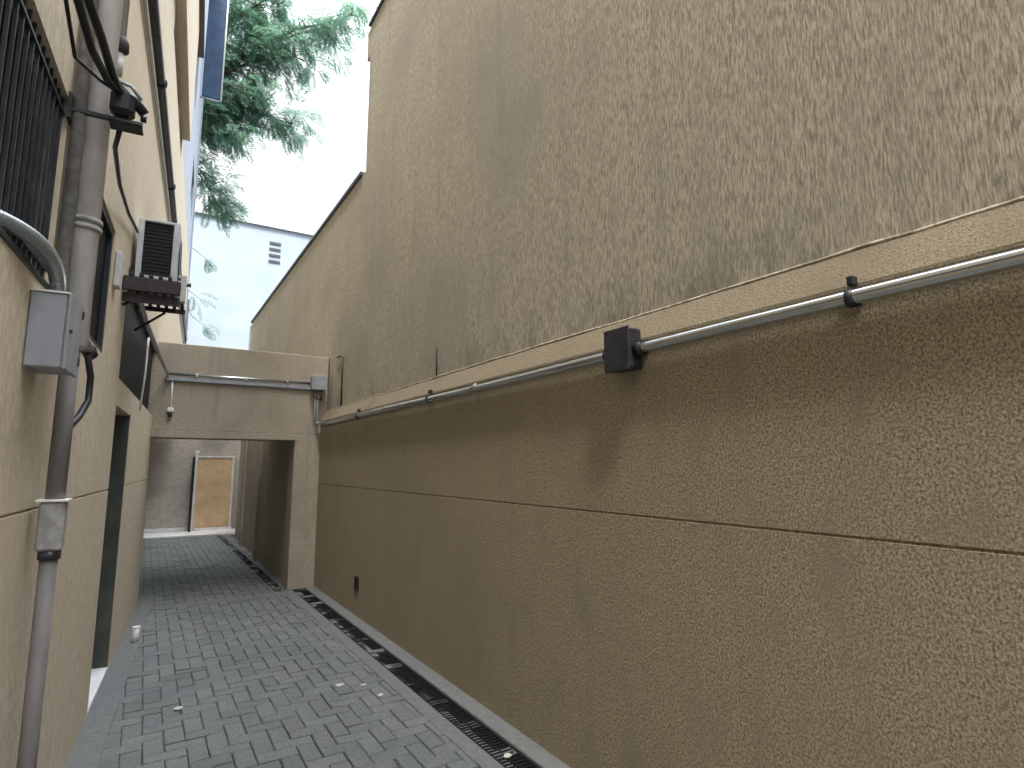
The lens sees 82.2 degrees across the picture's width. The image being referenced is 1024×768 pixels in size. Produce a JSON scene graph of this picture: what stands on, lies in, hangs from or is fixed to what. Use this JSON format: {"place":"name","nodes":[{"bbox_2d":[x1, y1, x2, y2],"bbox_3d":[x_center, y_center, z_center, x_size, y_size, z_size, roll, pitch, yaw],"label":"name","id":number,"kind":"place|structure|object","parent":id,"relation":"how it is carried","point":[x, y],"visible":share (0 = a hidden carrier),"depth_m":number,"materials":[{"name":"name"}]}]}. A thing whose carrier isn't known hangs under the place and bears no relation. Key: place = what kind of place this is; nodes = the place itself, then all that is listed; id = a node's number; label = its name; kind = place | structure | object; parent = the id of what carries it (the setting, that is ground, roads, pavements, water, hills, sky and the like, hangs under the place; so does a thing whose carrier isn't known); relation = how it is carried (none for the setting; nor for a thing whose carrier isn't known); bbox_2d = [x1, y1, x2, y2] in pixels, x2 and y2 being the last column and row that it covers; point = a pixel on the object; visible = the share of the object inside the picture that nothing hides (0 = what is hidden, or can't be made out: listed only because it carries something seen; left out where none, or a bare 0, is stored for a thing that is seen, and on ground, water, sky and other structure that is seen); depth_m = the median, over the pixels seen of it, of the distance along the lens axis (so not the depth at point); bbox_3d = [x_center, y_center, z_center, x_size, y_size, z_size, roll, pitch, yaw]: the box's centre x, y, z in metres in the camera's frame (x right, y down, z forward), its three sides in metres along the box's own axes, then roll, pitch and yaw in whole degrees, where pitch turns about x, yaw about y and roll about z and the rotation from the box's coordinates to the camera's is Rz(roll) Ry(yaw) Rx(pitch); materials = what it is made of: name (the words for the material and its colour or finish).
{"place":"outdoors","nodes":[
{"label":"outdoors","id":0,"kind":"place"},
{"bbox_2d":[64,595,154,767],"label":"path margin","id":1,"kind":"object","parent":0,"point":[87,748],"visible":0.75,"depth_m":3.91,"materials":[{"name":"grey concrete"}]},
{"bbox_2d":[132,626,140,642],"bbox_3d":[-3.345,2.227,5.221,0.066,0.131,0.066,5,-9,-31],"label":"paper cup","id":2,"kind":"object","parent":1,"relation":"on","point":[136,633],"visible":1,"depth_m":5.20,"materials":[{"name":"white paper"}]},
{"bbox_2d":[143,529,234,538],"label":"bright pavement","id":3,"kind":"structure","parent":0,"point":[176,534],"depth_m":13.53,"materials":[{"name":"white concrete"}]},
{"bbox_2d":[188,451,234,531],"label":"gate","id":4,"kind":"structure","parent":3,"relation":"on","point":[212,478],"depth_m":14.38,"materials":[{"name":"beige wood"}]},
{"bbox_2d":[186,208,315,349],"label":"white building","id":5,"kind":"structure","parent":0,"point":[253,259],"depth_m":24.27,"materials":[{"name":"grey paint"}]},
{"bbox_2d":[195,0,379,231],"label":"sky","id":6,"kind":"structure","parent":0,"point":[280,188],"materials":[{"name":"white"}]},
{"bbox_2d":[97,534,516,767],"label":"paving","id":7,"kind":"structure","parent":0,"point":[306,702],"depth_m":4.12,"materials":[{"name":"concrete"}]},
{"bbox_2d":[218,535,538,767],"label":"drain channel","id":8,"kind":"object","parent":7,"relation":"on","point":[485,734],"visible":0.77,"depth_m":4.09,"materials":[{"name":"metal"}]},
{"bbox_2d":[504,753,511,757],"bbox_3d":[-0.023,1.996,3.151,0.036,0.011,0.050,-3,-9,21],"label":"paper scrap","id":9,"kind":"object","parent":8,"relation":"on","point":[507,755],"visible":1,"depth_m":3.15,"materials":[{"name":"grey paper"}]},
{"bbox_2d":[284,586,570,767],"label":"kerb","id":10,"kind":"structure","parent":7,"relation":"on","point":[539,756],"depth_m":3.95,"materials":[{"name":"grey concrete"}]},
{"label":"ground","id":11,"kind":"structure","parent":0,"visible":0},
{"bbox_2d":[0,0,208,767],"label":"apartment building","id":12,"kind":"structure","parent":11,"relation":"on","point":[97,584],"depth_m":3.00,"materials":[{"name":"beige paint"}]},
{"bbox_2d":[0,0,64,277],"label":"window","id":13,"kind":"structure","parent":12,"relation":"in","point":[25,105],"depth_m":1.83,"materials":[{"name":"grey metal"}]},
{"bbox_2d":[0,210,66,291],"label":"flexible conduit","id":14,"kind":"object","parent":12,"relation":"attached to","point":[39,244],"visible":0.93,"depth_m":1.80,"materials":[{"name":"silver metal"}]},
{"bbox_2d":[23,288,84,377],"bbox_3d":[-1.537,-0.164,1.979,0.117,0.256,0.212,4,-9,-28],"label":"electrical box","id":15,"kind":"object","parent":12,"relation":"attached to","point":[53,332],"visible":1,"depth_m":1.90,"materials":[{"name":"grey paint"}]},
{"bbox_2d":[16,0,122,767],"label":"downspout","id":16,"kind":"object","parent":12,"relation":"attached to","point":[53,511],"visible":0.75,"depth_m":2.13,"materials":[{"name":"grey paint"}]},
{"bbox_2d":[57,0,98,290],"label":"thin riser","id":17,"kind":"object","parent":12,"relation":"attached to","point":[71,181],"depth_m":2.17,"materials":[{"name":"grey metal"}]},
{"bbox_2d":[73,337,97,427],"bbox_3d":[-1.836,-0.121,2.493,0.059,0.810,0.347,3,-9,-21],"label":"conduit elbow","id":18,"kind":"object","parent":12,"relation":"attached to","point":[90,353],"visible":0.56,"depth_m":2.59,"materials":[{"name":"grey metal"}]},
{"bbox_2d":[89,204,113,352],"bbox_3d":[-2.171,-0.566,3.049,0.040,0.730,0.700,4,-9,-28],"label":"window","id":19,"kind":"structure","parent":12,"relation":"in","point":[97,324],"depth_m":3.28,"materials":[{"name":"grey glass"}]},
{"bbox_2d":[83,0,123,93],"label":"black cable","id":20,"kind":"object","parent":12,"relation":"attached to","point":[94,17],"visible":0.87,"depth_m":1.96,"materials":[{"name":"black plastic"}]},
{"bbox_2d":[66,80,148,135],"bbox_3d":[-1.540,-1.066,2.250,0.249,0.198,0.103,4,-9,-28],"label":"bracket fixture","id":21,"kind":"object","parent":12,"relation":"attached to","point":[126,106],"visible":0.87,"depth_m":2.25,"materials":[{"name":"black metal"}]},
{"bbox_2d":[64,0,112,90],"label":"black cable","id":22,"kind":"object","parent":21,"relation":"attached to","point":[72,40],"visible":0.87,"depth_m":1.87,"materials":[{"name":"black plastic"}]},
{"bbox_2d":[73,0,121,94],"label":"black cable","id":23,"kind":"object","parent":21,"relation":"attached to","point":[89,40],"visible":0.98,"depth_m":1.92,"materials":[{"name":"black plastic"}]},
{"bbox_2d":[112,130,138,232],"bbox_3d":[-2.113,-1.047,3.221,0.066,0.350,2.178,5,-9,-31],"label":"black cable","id":24,"kind":"object","parent":21,"relation":"attached to","point":[117,138],"visible":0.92,"depth_m":2.83,"materials":[{"name":"black plastic"}]},
{"bbox_2d":[113,251,123,289],"bbox_3d":[-2.345,-0.675,3.497,0.030,0.210,0.100,4,-9,-28],"label":"wall plate","id":25,"kind":"object","parent":12,"relation":"attached to","point":[118,270],"depth_m":3.46,"materials":[{"name":"white plastic"}]},
{"bbox_2d":[116,0,129,77],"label":"thin pipe","id":26,"kind":"object","parent":12,"relation":"attached to","point":[124,48],"visible":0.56,"depth_m":2.85,"materials":[{"name":"metal"}]},
{"bbox_2d":[119,290,154,409],"bbox_3d":[-3.488,-0.220,5.479,0.040,0.780,3.390,4,-9,-28],"label":"window","id":27,"kind":"structure","parent":12,"relation":"in","point":[134,343],"depth_m":5.21,"materials":[{"name":"grey glass"}]},
{"bbox_2d":[139,337,149,410],"bbox_3d":[-3.351,-0.091,5.352,0.072,0.671,0.021,-6,-10,37],"label":"drop pipe","id":28,"kind":"object","parent":12,"relation":"attached to","point":[145,370],"visible":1,"depth_m":5.34,"materials":[{"name":"grey metal"}]},
{"bbox_2d":[137,303,169,374],"bbox_3d":[-3.385,-0.367,5.584,0.055,0.140,3.122,4,-9,-26],"label":"facade conduit","id":29,"kind":"object","parent":12,"relation":"attached to","point":[141,306],"visible":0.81,"depth_m":5.22,"materials":[{"name":"plastic"}]},
{"bbox_2d":[122,271,186,330],"bbox_3d":[-2.585,-0.575,4.292,0.362,0.248,0.940,4,-9,-28],"label":"ac bracket","id":30,"kind":"object","parent":12,"relation":"attached to","point":[145,286],"visible":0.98,"depth_m":3.92,"materials":[{"name":"metal"}]},
{"bbox_2d":[134,217,181,297],"bbox_3d":[-2.648,-0.924,4.421,0.262,0.440,0.540,4,-9,-28],"label":"air conditioner","id":31,"kind":"object","parent":30,"relation":"on","point":[159,248],"visible":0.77,"depth_m":4.20,"materials":[{"name":"white metal"}]},
{"bbox_2d":[143,0,184,343],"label":"thin conduit","id":32,"kind":"object","parent":12,"relation":"attached to","point":[147,20],"visible":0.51,"depth_m":4.74,"materials":[{"name":"plastic"}]},
{"bbox_2d":[147,0,186,339],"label":"vertical pipe","id":33,"kind":"object","parent":12,"relation":"attached to","point":[156,33],"visible":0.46,"depth_m":4.91,"materials":[{"name":"metal"}]},
{"bbox_2d":[174,30,180,140],"bbox_3d":[-4.159,-3.581,7.266,0.018,0.214,2.730,4,-9,-28],"label":"window","id":34,"kind":"structure","parent":12,"relation":"in","point":[174,30],"depth_m":6.96,"materials":[{"name":"grey"}]},
{"bbox_2d":[183,299,189,343],"bbox_3d":[-7.944,-0.779,14.219,0.067,2.600,0.070,4,-9,-28],"label":"corner pipe","id":35,"kind":"object","parent":12,"relation":"attached to","point":[188,303],"visible":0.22,"depth_m":14.32,"materials":[{"name":"white metal"}]},
{"bbox_2d":[200,0,228,102],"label":"canvas blind","id":36,"kind":"object","parent":12,"relation":"attached to","point":[213,71],"visible":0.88,"depth_m":13.59,"materials":[{"name":"blue fabric"}]},
{"bbox_2d":[144,439,240,532],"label":"end wall","id":37,"kind":"structure","parent":11,"relation":"on","point":[169,487],"depth_m":14.10,"materials":[{"name":"beige paint"}]},
{"bbox_2d":[148,341,328,589],"bbox_3d":[-4.314,1.179,7.958,2.945,3.080,2.180,5,-9,-31],"label":"gateway","id":38,"kind":"object","parent":11,"relation":"on","point":[207,411],"visible":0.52,"depth_m":7.50,"materials":[{"name":"beige paint"}]},
{"bbox_2d":[167,381,173,416],"bbox_3d":[-4.051,0.177,6.976,0.070,0.430,0.054,5,-9,-31],"label":"drop conduit","id":39,"kind":"object","parent":38,"relation":"attached to","point":[170,410],"visible":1,"depth_m":6.96,"materials":[{"name":"grey metal"}]},
{"bbox_2d":[165,372,309,389],"bbox_3d":[-3.410,-0.037,7.408,1.670,0.105,0.054,5,-9,-31],"label":"beam conduit","id":40,"kind":"object","parent":38,"relation":"attached to","point":[182,379],"visible":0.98,"depth_m":7.36,"materials":[{"name":"metal"}]},
{"bbox_2d":[314,390,318,423],"bbox_3d":[-2.565,0.308,7.802,0.131,0.459,0.047,-3,-9,21],"label":"conduit riser","id":41,"kind":"object","parent":38,"relation":"attached to","point":[316,404],"visible":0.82,"depth_m":7.81,"materials":[{"name":"plastic"}]},
{"bbox_2d":[310,375,327,400],"bbox_3d":[-2.586,0.064,7.835,0.200,0.336,0.161,5,-9,-31],"label":"corner box","id":42,"kind":"object","parent":38,"relation":"attached to","point":[318,382],"visible":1,"depth_m":7.78,"materials":[{"name":"grey plastic"}]},
{"bbox_2d":[235,441,288,580],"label":"passage wall","id":43,"kind":"structure","parent":11,"relation":"on","point":[261,505],"depth_m":9.60,"materials":[{"name":"beige paint"}]},
{"bbox_2d":[189,0,378,340],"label":"tree","id":44,"kind":"object","parent":11,"relation":"on","point":[255,46],"visible":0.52,"depth_m":16.99,"materials":[{"name":"green plant"}]},
{"bbox_2d":[248,171,365,409],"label":"outbuilding","id":45,"kind":"structure","parent":11,"relation":"on","point":[311,305],"depth_m":8.41,"materials":[{"name":"beige paint"}]},
{"bbox_2d":[337,355,343,405],"bbox_3d":[-2.210,-0.043,7.510,0.024,0.676,0.282,5,-9,-31],"label":"wall cable","id":46,"kind":"object","parent":45,"relation":"attached to","point":[341,378],"depth_m":7.41,"materials":[{"name":"black plastic"}]},
{"bbox_2d":[313,196,1023,767],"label":"boundary wall","id":47,"kind":"structure","parent":11,"relation":"on","point":[797,542],"depth_m":2.28,"materials":[{"name":"beige paint"}]},
{"bbox_2d":[354,575,358,591],"bbox_3d":[-1.619,2.078,6.108,0.012,0.145,0.120,5,-9,-31],"label":"drain outlet","id":48,"kind":"object","parent":47,"relation":"attached to","point":[356,583],"visible":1,"depth_m":6.10,"materials":[{"name":"black plastic"}]},
{"bbox_2d":[602,325,647,373],"bbox_3d":[0.534,-0.160,2.832,0.096,0.211,0.255,5,-9,-31],"label":"junction box","id":49,"kind":"object","parent":47,"relation":"attached to","point":[622,353],"visible":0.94,"depth_m":2.78,"materials":[{"name":"black plastic"}]},
{"bbox_2d":[318,247,1023,424],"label":"conduit pipe","id":50,"kind":"object","parent":47,"relation":"attached to","point":[961,271],"visible":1,"depth_m":2.07,"materials":[{"name":"silver metal"}]},
{"bbox_2d":[357,0,1023,400],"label":"neighbour house","id":51,"kind":"structure","parent":11,"relation":"on","point":[543,170],"depth_m":3.02,"materials":[{"name":"beige paint"}]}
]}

